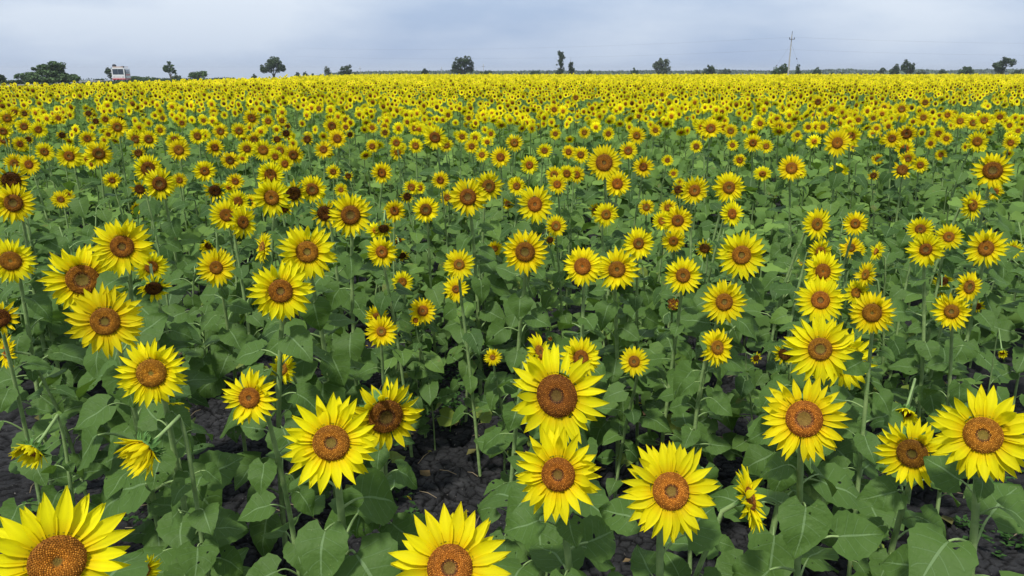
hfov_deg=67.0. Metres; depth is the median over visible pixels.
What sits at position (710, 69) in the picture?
tree
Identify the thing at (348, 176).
sunflower
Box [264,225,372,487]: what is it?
sunflower
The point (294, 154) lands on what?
sunflower
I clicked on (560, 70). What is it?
tree
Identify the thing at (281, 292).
sunflower
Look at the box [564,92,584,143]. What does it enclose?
sunflower
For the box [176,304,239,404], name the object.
leafy sunflower plant
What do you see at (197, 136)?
sunflower
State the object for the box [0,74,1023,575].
ground
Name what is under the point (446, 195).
sunflower
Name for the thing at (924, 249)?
sunflower
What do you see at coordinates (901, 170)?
sunflower
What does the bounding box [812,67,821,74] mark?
tree
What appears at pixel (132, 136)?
sunflower
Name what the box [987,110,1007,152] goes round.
sunflower
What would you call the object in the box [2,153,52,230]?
sunflower
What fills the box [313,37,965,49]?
overhead wire
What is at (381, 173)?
sunflower
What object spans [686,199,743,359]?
sunflower
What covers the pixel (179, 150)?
sunflower
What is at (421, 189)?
sunflower
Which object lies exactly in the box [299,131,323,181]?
sunflower
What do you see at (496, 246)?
sunflower
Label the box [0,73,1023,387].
sunflower field
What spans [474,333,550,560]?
sunflower
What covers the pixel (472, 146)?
sunflower
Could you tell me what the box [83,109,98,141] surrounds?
sunflower
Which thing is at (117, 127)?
sunflower
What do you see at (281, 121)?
sunflower
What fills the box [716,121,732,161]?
sunflower
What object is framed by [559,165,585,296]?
sunflower
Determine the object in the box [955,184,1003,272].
sunflower
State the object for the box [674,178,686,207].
sunflower
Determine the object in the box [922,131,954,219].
sunflower
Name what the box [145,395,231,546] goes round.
sunflower
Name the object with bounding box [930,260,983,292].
leafy sunflower plant
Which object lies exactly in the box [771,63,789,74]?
tree
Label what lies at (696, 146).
sunflower
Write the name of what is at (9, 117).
sunflower
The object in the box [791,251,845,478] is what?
sunflower
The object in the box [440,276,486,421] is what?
sunflower
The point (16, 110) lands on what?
sunflower
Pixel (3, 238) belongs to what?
leafy sunflower plant
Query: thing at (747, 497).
sunflower
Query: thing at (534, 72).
bush
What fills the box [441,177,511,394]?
sunflower
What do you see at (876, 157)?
sunflower
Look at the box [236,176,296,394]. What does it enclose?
sunflower
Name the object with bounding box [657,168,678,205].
sunflower
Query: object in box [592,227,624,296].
leafy sunflower plant
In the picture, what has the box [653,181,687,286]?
sunflower
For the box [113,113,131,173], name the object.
sunflower
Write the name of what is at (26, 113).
sunflower
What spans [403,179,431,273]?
sunflower
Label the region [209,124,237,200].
sunflower
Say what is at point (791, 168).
sunflower
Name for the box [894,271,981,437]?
sunflower
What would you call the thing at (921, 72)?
bush
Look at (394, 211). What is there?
sunflower
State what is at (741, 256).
sunflower
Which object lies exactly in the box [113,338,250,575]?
sunflower
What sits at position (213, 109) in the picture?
sunflower
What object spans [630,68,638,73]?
bush
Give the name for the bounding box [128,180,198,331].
sunflower
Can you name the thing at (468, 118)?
sunflower
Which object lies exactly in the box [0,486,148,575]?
sunflower
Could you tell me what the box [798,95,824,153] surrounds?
sunflower
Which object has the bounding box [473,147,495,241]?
sunflower
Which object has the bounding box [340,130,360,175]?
sunflower
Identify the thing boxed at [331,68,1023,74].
woods
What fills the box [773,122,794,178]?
sunflower
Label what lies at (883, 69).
bush
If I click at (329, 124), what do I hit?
sunflower
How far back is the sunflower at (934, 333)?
4.33 m
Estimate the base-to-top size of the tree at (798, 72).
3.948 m
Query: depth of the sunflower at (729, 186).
5.34 m
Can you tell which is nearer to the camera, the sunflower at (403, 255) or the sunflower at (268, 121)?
the sunflower at (403, 255)
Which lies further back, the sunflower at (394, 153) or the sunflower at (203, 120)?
the sunflower at (203, 120)
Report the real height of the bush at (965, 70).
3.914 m
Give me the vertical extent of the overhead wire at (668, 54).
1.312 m
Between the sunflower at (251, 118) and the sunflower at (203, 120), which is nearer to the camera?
the sunflower at (251, 118)
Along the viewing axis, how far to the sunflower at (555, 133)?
9.57 m
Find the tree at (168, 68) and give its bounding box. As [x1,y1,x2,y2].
[162,61,176,79]
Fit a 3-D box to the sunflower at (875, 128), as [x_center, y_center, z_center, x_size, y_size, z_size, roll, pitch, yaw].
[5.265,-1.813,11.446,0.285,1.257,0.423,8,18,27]
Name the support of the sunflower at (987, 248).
on the ground at (462, 484)
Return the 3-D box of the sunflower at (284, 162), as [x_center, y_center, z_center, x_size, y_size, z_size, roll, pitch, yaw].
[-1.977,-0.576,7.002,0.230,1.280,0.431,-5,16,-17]
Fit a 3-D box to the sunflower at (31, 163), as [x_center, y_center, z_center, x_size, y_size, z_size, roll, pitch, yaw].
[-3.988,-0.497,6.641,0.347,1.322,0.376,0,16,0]
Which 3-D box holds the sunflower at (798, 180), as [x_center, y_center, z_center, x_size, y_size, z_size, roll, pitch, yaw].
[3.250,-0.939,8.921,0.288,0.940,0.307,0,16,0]
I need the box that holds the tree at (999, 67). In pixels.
[992,57,1016,73]
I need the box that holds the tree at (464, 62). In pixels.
[450,55,473,74]
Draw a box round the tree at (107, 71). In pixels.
[104,67,111,79]
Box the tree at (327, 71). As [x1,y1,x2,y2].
[323,66,331,75]
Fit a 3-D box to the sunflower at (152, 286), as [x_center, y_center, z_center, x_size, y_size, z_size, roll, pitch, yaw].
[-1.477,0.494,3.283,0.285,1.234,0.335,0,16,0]
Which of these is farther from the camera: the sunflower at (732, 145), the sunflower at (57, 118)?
the sunflower at (57, 118)
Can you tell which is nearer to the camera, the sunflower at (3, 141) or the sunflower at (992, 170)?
the sunflower at (992, 170)
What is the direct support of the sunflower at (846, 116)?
on the ground at (462, 484)
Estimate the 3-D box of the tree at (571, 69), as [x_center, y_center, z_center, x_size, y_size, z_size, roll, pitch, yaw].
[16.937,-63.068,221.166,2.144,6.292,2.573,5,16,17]
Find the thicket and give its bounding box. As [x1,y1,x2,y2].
[13,61,80,83]
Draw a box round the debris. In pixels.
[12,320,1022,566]
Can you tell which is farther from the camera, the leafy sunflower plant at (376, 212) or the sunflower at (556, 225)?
the leafy sunflower plant at (376, 212)
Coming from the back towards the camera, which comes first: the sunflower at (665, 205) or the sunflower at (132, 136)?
the sunflower at (132, 136)
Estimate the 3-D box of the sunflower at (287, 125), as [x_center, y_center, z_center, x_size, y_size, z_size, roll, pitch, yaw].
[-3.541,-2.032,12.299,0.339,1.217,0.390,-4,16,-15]
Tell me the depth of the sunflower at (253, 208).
6.82 m
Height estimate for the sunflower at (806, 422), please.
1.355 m
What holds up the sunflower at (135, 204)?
on the ground at (462, 484)
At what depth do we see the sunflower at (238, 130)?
9.85 m
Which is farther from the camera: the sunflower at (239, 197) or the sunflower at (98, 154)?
the sunflower at (98, 154)
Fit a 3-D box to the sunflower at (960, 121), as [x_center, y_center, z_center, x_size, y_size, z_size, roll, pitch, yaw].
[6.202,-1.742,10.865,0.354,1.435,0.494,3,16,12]
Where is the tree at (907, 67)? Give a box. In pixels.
[901,59,915,73]
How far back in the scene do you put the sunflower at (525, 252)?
3.78 m
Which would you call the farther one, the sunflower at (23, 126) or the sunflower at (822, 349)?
the sunflower at (23, 126)
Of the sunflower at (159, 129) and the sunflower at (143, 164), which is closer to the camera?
the sunflower at (143, 164)
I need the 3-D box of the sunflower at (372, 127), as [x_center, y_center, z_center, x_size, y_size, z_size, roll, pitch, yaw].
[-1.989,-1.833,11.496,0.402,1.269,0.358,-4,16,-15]
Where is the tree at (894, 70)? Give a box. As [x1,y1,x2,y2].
[889,64,898,74]
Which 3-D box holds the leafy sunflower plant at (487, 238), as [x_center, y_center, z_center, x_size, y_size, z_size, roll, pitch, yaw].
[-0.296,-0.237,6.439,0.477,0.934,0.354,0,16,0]
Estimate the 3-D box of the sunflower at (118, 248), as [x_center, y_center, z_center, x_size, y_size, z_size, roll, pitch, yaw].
[-1.591,0.379,3.318,0.492,1.435,0.461,0,16,0]
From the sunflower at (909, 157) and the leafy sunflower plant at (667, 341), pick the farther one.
the sunflower at (909, 157)
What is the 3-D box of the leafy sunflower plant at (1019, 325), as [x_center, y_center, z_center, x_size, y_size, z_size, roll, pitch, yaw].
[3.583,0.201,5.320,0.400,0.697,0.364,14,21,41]
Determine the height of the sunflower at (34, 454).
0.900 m
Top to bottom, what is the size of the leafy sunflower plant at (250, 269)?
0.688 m
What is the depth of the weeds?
3.58 m
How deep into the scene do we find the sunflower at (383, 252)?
3.76 m
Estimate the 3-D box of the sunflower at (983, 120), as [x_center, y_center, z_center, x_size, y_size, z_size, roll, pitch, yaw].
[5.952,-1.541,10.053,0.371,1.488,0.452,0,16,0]
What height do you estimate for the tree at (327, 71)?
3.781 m
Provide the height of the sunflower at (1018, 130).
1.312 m
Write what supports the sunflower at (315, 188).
on the ground at (462, 484)
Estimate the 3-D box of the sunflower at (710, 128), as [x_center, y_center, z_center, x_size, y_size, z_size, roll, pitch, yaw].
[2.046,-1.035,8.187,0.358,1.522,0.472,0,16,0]
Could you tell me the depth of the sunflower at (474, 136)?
10.13 m
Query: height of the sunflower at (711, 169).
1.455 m
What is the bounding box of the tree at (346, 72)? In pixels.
[338,65,352,74]
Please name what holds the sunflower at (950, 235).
on the ground at (462, 484)
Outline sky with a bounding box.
[0,0,1023,79]
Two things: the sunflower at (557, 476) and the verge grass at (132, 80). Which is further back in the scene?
the verge grass at (132, 80)
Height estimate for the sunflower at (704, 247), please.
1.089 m
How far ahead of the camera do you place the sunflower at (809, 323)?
4.94 m
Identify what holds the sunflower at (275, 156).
on the ground at (462, 484)
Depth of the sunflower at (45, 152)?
8.13 m
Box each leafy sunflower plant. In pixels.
[0,224,48,294]
[0,265,58,370]
[0,280,50,385]
[0,293,37,356]
[7,217,50,257]
[43,227,94,248]
[46,302,90,391]
[81,197,113,253]
[116,232,162,327]
[163,250,218,360]
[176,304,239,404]
[225,245,254,325]
[321,249,344,313]
[354,206,395,308]
[453,211,504,261]
[457,242,505,372]
[499,236,556,344]
[521,331,603,446]
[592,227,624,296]
[609,245,660,348]
[625,300,684,404]
[687,222,739,283]
[700,260,746,353]
[742,254,812,389]
[770,217,810,279]
[811,315,881,456]
[817,203,868,264]
[822,240,869,291]
[841,330,882,436]
[865,212,917,285]
[865,243,910,335]
[917,216,963,308]
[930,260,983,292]
[958,246,1020,367]
[968,244,1023,322]
[980,263,1023,407]
[990,256,1023,326]
[994,221,1023,295]
[1006,267,1023,343]
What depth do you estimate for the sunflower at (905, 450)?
2.14 m
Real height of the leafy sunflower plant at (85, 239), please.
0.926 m
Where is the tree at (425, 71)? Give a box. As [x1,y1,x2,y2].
[420,68,428,73]
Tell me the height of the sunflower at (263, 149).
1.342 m
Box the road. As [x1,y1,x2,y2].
[0,80,115,86]
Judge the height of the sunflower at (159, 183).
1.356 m
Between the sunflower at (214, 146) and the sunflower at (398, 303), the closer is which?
the sunflower at (398, 303)
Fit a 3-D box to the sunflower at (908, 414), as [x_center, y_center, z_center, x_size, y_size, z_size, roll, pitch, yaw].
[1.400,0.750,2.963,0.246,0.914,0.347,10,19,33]
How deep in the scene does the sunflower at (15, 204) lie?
4.26 m
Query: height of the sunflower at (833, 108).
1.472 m
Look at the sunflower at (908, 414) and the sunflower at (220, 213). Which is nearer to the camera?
the sunflower at (908, 414)
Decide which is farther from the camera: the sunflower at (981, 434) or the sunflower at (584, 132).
the sunflower at (584, 132)
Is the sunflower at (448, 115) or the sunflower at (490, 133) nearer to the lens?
the sunflower at (490, 133)
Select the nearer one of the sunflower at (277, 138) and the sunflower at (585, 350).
the sunflower at (585, 350)
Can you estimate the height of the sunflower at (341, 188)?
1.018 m
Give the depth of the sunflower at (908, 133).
8.43 m
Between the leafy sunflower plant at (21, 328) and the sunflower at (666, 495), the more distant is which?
the leafy sunflower plant at (21, 328)
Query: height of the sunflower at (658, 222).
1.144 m
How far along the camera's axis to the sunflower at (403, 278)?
4.48 m
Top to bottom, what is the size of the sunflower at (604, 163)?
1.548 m
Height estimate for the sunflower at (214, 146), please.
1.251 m
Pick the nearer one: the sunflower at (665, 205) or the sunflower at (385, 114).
the sunflower at (665, 205)
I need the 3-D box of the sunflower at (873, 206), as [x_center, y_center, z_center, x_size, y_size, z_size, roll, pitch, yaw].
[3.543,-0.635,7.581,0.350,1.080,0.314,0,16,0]
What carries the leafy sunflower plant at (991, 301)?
on the ground at (462, 484)
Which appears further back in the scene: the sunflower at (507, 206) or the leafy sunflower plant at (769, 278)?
the sunflower at (507, 206)
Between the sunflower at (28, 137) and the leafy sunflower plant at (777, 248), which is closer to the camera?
the leafy sunflower plant at (777, 248)
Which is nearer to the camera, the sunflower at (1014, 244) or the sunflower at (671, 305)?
the sunflower at (671, 305)
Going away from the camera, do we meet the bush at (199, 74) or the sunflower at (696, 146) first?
the sunflower at (696, 146)
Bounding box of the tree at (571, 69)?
[568,60,575,73]
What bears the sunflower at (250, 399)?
on the ground at (462, 484)
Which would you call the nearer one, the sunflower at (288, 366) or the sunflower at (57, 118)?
the sunflower at (288, 366)
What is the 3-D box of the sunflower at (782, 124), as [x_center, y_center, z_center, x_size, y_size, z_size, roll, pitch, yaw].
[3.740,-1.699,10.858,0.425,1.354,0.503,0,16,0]
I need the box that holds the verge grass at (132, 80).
[10,77,217,91]
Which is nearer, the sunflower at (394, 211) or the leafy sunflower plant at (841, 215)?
the sunflower at (394, 211)
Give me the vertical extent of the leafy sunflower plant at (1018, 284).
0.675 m
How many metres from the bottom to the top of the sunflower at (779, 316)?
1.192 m
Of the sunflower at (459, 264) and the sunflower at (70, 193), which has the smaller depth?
the sunflower at (459, 264)
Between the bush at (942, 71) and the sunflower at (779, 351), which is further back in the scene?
the bush at (942, 71)
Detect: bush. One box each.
[0,74,6,83]
[6,79,24,83]
[131,76,156,79]
[171,74,181,78]
[188,71,209,78]
[479,70,491,74]
[529,70,539,74]
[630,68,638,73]
[717,68,730,74]
[875,67,885,73]
[915,69,925,74]
[935,69,946,73]
[957,65,973,74]
[1011,70,1022,74]
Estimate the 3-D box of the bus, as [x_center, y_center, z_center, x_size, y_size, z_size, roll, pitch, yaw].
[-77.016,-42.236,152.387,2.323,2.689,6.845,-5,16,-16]
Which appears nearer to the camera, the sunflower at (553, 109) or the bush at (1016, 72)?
the sunflower at (553, 109)
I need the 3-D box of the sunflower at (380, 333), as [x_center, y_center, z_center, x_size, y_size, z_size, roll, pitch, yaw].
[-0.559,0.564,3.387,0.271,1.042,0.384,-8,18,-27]
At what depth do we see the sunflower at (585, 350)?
2.65 m
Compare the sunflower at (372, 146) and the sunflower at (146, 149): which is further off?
the sunflower at (146, 149)
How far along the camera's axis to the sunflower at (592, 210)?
5.15 m
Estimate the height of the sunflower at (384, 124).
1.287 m
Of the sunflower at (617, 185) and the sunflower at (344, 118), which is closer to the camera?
the sunflower at (617, 185)
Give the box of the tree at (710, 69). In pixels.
[702,65,716,74]
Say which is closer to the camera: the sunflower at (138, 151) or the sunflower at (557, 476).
the sunflower at (557, 476)
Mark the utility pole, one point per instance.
(791, 39)
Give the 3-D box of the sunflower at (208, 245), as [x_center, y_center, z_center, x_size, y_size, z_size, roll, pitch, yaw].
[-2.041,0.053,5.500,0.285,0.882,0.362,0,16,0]
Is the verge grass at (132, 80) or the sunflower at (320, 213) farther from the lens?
the verge grass at (132, 80)
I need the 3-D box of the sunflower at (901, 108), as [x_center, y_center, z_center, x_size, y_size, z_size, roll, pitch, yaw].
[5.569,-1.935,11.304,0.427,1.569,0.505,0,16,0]
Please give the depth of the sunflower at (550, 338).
3.54 m
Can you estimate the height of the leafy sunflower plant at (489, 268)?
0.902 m
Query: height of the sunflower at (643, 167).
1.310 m
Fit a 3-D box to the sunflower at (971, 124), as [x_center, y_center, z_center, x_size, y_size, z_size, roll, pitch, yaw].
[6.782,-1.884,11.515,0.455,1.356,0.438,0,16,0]
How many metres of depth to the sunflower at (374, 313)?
3.97 m
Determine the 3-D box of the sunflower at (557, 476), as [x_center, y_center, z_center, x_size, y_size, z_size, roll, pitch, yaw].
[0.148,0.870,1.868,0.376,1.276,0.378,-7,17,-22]
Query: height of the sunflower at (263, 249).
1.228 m
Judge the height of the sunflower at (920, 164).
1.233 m
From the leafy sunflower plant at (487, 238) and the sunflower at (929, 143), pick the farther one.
the sunflower at (929, 143)
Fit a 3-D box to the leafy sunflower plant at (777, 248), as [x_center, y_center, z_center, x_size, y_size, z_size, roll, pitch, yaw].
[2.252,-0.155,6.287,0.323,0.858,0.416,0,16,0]
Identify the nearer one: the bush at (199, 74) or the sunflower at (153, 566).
the sunflower at (153, 566)
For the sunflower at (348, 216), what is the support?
on the ground at (462, 484)
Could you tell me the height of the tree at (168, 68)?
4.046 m
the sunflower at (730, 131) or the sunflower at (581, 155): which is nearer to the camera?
the sunflower at (581, 155)
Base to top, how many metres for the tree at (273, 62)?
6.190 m
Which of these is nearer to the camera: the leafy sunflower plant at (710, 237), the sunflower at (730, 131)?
the leafy sunflower plant at (710, 237)
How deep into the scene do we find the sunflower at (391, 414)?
1.84 m
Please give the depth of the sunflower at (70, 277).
3.14 m
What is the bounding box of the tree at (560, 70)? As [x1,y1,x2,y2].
[553,51,565,73]
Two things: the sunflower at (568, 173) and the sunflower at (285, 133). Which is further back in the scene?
the sunflower at (285, 133)
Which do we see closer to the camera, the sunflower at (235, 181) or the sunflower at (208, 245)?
the sunflower at (208, 245)
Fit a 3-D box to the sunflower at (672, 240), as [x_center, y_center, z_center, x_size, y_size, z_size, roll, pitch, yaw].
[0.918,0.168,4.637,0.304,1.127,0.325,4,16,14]
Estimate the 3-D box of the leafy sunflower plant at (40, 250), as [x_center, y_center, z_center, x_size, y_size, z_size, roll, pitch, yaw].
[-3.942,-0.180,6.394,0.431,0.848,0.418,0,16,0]
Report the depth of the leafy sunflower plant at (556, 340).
3.92 m
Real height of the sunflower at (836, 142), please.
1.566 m
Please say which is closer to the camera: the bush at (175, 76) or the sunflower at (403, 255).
the sunflower at (403, 255)
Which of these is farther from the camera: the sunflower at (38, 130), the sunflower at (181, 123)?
the sunflower at (181, 123)
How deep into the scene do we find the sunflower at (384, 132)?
10.10 m
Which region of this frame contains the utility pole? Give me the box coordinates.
[773,31,799,74]
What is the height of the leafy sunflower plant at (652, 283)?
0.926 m
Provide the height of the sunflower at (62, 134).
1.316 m
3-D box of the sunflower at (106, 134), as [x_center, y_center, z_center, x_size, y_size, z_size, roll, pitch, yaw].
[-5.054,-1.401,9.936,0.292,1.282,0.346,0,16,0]
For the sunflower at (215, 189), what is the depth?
4.91 m
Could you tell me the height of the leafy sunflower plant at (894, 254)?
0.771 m
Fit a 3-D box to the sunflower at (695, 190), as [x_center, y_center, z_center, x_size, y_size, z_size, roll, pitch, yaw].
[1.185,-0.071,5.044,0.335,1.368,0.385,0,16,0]
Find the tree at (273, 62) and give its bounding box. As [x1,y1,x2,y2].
[260,56,285,77]
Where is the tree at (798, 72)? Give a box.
[795,64,800,74]
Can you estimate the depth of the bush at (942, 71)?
240.34 m
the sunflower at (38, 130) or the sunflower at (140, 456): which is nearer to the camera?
the sunflower at (140, 456)
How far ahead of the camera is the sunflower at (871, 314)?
2.65 m
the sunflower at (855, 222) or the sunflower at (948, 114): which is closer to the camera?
the sunflower at (855, 222)
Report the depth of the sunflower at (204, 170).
5.83 m
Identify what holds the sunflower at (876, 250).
on the ground at (462, 484)
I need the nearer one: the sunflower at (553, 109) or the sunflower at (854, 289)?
the sunflower at (854, 289)
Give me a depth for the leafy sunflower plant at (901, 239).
6.08 m
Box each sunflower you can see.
[0,109,32,179]
[0,123,19,170]
[0,136,15,162]
[0,164,78,403]
[0,183,73,396]
[0,238,89,487]
[0,301,80,527]
[0,334,110,511]
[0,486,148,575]
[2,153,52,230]
[6,105,30,138]
[9,414,112,546]
[11,136,37,230]
[16,118,52,181]
[18,107,40,143]
[18,154,73,254]
[23,134,44,179]
[28,121,69,212]
[34,142,80,227]
[36,244,191,450]
[49,191,84,254]
[51,112,71,167]
[54,142,103,251]
[55,130,74,213]
[61,189,82,251]
[62,281,224,550]
[72,141,136,247]
[76,219,217,518]
[78,130,113,207]
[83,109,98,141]
[89,116,107,169]
[99,113,115,149]
[100,117,149,220]
[102,129,128,212]
[102,172,137,226]
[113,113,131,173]
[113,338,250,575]
[114,414,248,575]
[126,130,141,203]
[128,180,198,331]
[130,201,148,240]
[131,122,156,154]
[131,146,174,232]
[132,154,179,284]
[133,264,199,496]
[134,252,208,458]
[138,129,181,231]
[142,167,207,312]
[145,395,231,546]
[145,554,161,575]
[154,124,170,162]
[157,114,168,136]
[166,131,199,221]
[166,138,202,253]
[172,172,201,262]
[176,118,191,165]
[188,127,216,196]
[192,160,228,249]
[195,247,266,450]
[199,115,211,144]
[199,179,233,340]
[200,239,237,302]
[203,138,238,201]
[206,204,269,378]
[207,107,220,128]
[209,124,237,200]
[209,197,259,369]
[214,189,252,367]
[220,152,258,259]
[220,260,334,556]
[221,367,324,575]
[226,173,258,256]
[230,123,253,189]
[236,131,261,175]
[236,139,267,235]
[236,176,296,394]
[237,109,262,183]
[241,194,271,260]
[247,160,298,269]
[253,139,282,242]
[254,232,320,391]
[261,114,274,162]
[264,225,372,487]
[266,149,286,260]
[269,354,365,498]
[271,133,295,168]
[273,141,302,229]
[274,178,312,327]
[275,201,321,348]
[277,115,286,140]
[277,156,302,227]
[280,127,305,175]
[281,392,407,575]
[283,144,311,219]
[284,122,297,147]
[296,175,349,339]
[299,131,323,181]
[304,197,373,380]
[314,140,340,198]
[315,103,327,139]
[323,117,349,195]
[323,129,353,236]
[323,191,396,400]
[324,376,426,546]
[325,164,345,247]
[334,182,360,281]
[340,114,358,151]
[340,122,352,170]
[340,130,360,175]
[343,171,362,198]
[353,315,413,491]
[360,139,383,206]
[364,234,405,310]
[364,306,414,449]
[365,161,392,286]
[366,122,387,164]
[366,237,433,456]
[375,199,409,370]
[375,210,428,375]
[380,112,392,152]
[380,121,398,169]
[380,127,397,187]
[388,148,417,224]
[388,502,510,575]
[389,135,414,230]
[391,238,419,342]
[391,271,431,395]
[399,190,433,298]
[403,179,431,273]
[404,138,431,210]
[404,196,456,384]
[404,297,443,437]
[406,122,433,178]
[410,316,458,449]
[412,181,426,242]
[418,126,460,250]
[431,171,464,294]
[434,189,457,269]
[435,138,459,187]
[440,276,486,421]
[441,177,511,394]
[443,109,458,148]
[443,248,495,476]
[449,129,469,222]
[462,170,504,350]
[463,113,473,163]
[463,139,481,220]
[468,132,484,172]
[469,348,524,483]
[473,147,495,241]
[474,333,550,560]
[477,343,615,575]
[480,146,520,244]
[484,229,551,431]
[485,129,496,168]
[485,241,517,329]
[495,185,554,368]
[499,134,523,235]
[499,177,530,288]
[499,198,513,243]
[500,176,526,288]
[502,335,552,445]
[502,425,622,575]
[507,155,541,240]
[529,165,562,301]
[530,143,552,237]
[530,233,567,334]
[538,127,561,182]
[541,214,580,344]
[543,174,571,310]
[545,103,562,138]
[545,336,600,575]
[547,145,575,235]
[554,164,583,307]
[557,246,615,462]
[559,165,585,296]
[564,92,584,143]
[565,146,589,247]
[570,126,592,199]
[577,246,654,473]
[580,143,633,345]
[581,203,612,300]
[585,171,631,318]
[585,202,619,360]
[595,346,671,498]
[598,441,721,575]
[602,127,614,196]
[612,226,668,465]
[615,156,654,275]
[617,141,642,227]
[618,126,650,194]
[627,256,701,449]
[638,199,660,275]
[639,124,661,176]
[641,229,685,368]
[645,210,675,325]
[647,205,702,369]
[648,198,676,274]
[650,296,691,441]
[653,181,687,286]
[654,90,665,120]
[654,154,673,205]
[655,279,748,489]
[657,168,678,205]
[664,464,765,575]
[667,328,732,573]
[674,175,717,341]
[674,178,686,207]
[679,230,766,462]
[681,140,704,246]
[683,119,715,193]
[683,238,717,358]
[685,172,745,285]
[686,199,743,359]
[688,118,722,226]
[709,314,866,575]
[713,139,738,216]
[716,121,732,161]
[717,154,746,216]
[718,123,737,176]
[722,352,761,459]
[731,274,854,534]
[732,375,884,575]
[741,117,765,170]
[741,133,767,231]
[741,207,831,385]
[745,139,775,227]
[755,154,806,276]
[756,344,792,488]
[760,238,831,383]
[769,119,786,203]
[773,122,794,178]
[778,328,877,525]
[780,130,802,156]
[781,122,813,178]
[781,168,806,223]
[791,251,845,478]
[797,259,839,324]
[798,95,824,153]
[806,128,851,258]
[810,211,868,325]
[816,120,829,160]
[819,103,838,150]
[820,291,903,575]
[824,384,874,515]
[828,418,961,575]
[830,126,866,237]
[835,237,863,329]
[835,244,866,330]
[838,111,850,119]
[843,378,917,560]
[844,279,886,394]
[853,261,906,431]
[854,114,864,130]
[859,112,878,159]
[859,170,893,236]
[863,123,881,169]
[866,241,893,355]
[867,128,909,234]
[867,158,914,282]
[868,153,887,228]
[874,102,909,182]
[876,217,934,387]
[879,102,889,129]
[879,141,915,220]
[879,384,1023,575]
[880,123,918,219]
[880,150,916,230]
[885,190,987,383]
[887,232,961,503]
[887,275,945,408]
[889,223,965,409]
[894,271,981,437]
[901,157,931,247]
[912,109,931,195]
[914,96,930,146]
[915,126,945,200]
[916,269,961,375]
[918,138,936,204]
[918,149,947,215]
[921,300,984,409]
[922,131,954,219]
[922,292,979,513]
[923,131,988,227]
[929,152,1014,379]
[930,228,1011,406]
[935,109,953,153]
[944,113,968,166]
[953,116,978,184]
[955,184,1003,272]
[956,111,993,189]
[956,328,1013,497]
[981,135,1019,232]
[983,240,1023,332]
[984,126,1023,190]
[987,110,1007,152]
[995,119,1015,152]
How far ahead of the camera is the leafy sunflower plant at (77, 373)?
4.77 m
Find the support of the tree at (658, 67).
on the ground at (462, 484)
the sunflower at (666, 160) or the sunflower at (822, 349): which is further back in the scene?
the sunflower at (666, 160)
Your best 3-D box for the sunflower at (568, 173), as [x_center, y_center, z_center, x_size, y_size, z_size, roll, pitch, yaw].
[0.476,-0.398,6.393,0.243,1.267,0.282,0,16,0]
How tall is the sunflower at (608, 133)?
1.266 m
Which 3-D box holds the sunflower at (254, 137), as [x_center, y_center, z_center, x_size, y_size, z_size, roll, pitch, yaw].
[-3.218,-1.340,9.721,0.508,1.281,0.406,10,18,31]
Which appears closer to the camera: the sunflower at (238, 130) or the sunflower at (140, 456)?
the sunflower at (140, 456)
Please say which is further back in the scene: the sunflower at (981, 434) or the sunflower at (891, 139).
the sunflower at (891, 139)
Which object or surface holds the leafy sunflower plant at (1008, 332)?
on the ground at (462, 484)
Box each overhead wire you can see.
[302,49,965,58]
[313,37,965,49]
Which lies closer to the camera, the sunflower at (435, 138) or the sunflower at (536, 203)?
the sunflower at (536, 203)
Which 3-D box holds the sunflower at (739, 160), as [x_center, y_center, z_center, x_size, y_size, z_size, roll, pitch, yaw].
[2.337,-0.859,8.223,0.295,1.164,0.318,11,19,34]
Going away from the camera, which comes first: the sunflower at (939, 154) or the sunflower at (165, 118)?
the sunflower at (939, 154)
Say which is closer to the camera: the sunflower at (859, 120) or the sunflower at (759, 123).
the sunflower at (759, 123)
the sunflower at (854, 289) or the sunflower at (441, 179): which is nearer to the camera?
the sunflower at (854, 289)
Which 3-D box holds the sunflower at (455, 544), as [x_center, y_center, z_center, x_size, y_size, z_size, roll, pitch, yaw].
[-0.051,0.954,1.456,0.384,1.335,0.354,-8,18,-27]
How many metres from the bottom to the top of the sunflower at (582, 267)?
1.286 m
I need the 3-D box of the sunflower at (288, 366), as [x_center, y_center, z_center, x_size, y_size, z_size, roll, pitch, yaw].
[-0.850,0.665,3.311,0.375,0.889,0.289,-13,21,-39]
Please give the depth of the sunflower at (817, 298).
2.77 m
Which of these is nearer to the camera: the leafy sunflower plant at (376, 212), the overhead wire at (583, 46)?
the leafy sunflower plant at (376, 212)
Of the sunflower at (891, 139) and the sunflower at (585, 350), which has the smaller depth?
the sunflower at (585, 350)
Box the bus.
[111,66,130,80]
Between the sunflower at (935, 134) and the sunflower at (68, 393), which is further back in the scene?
the sunflower at (935, 134)
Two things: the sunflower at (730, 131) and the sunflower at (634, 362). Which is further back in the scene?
the sunflower at (730, 131)
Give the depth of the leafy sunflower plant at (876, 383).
4.03 m
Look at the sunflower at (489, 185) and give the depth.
5.02 m
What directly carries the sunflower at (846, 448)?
on the ground at (462, 484)
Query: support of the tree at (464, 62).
on the ground at (462, 484)
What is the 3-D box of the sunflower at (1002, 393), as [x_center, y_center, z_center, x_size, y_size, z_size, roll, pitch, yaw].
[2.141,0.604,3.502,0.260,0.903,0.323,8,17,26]
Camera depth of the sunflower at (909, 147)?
8.86 m
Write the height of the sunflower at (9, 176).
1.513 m
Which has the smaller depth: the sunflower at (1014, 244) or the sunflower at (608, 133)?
the sunflower at (1014, 244)
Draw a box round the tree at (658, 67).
[652,58,671,74]
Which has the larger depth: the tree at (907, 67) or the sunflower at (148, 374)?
the tree at (907, 67)
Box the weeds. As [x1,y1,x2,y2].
[21,298,1023,558]
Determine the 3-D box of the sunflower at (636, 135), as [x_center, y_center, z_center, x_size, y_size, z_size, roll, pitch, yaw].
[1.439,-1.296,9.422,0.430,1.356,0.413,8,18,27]
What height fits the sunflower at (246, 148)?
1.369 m
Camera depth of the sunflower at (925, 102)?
14.34 m

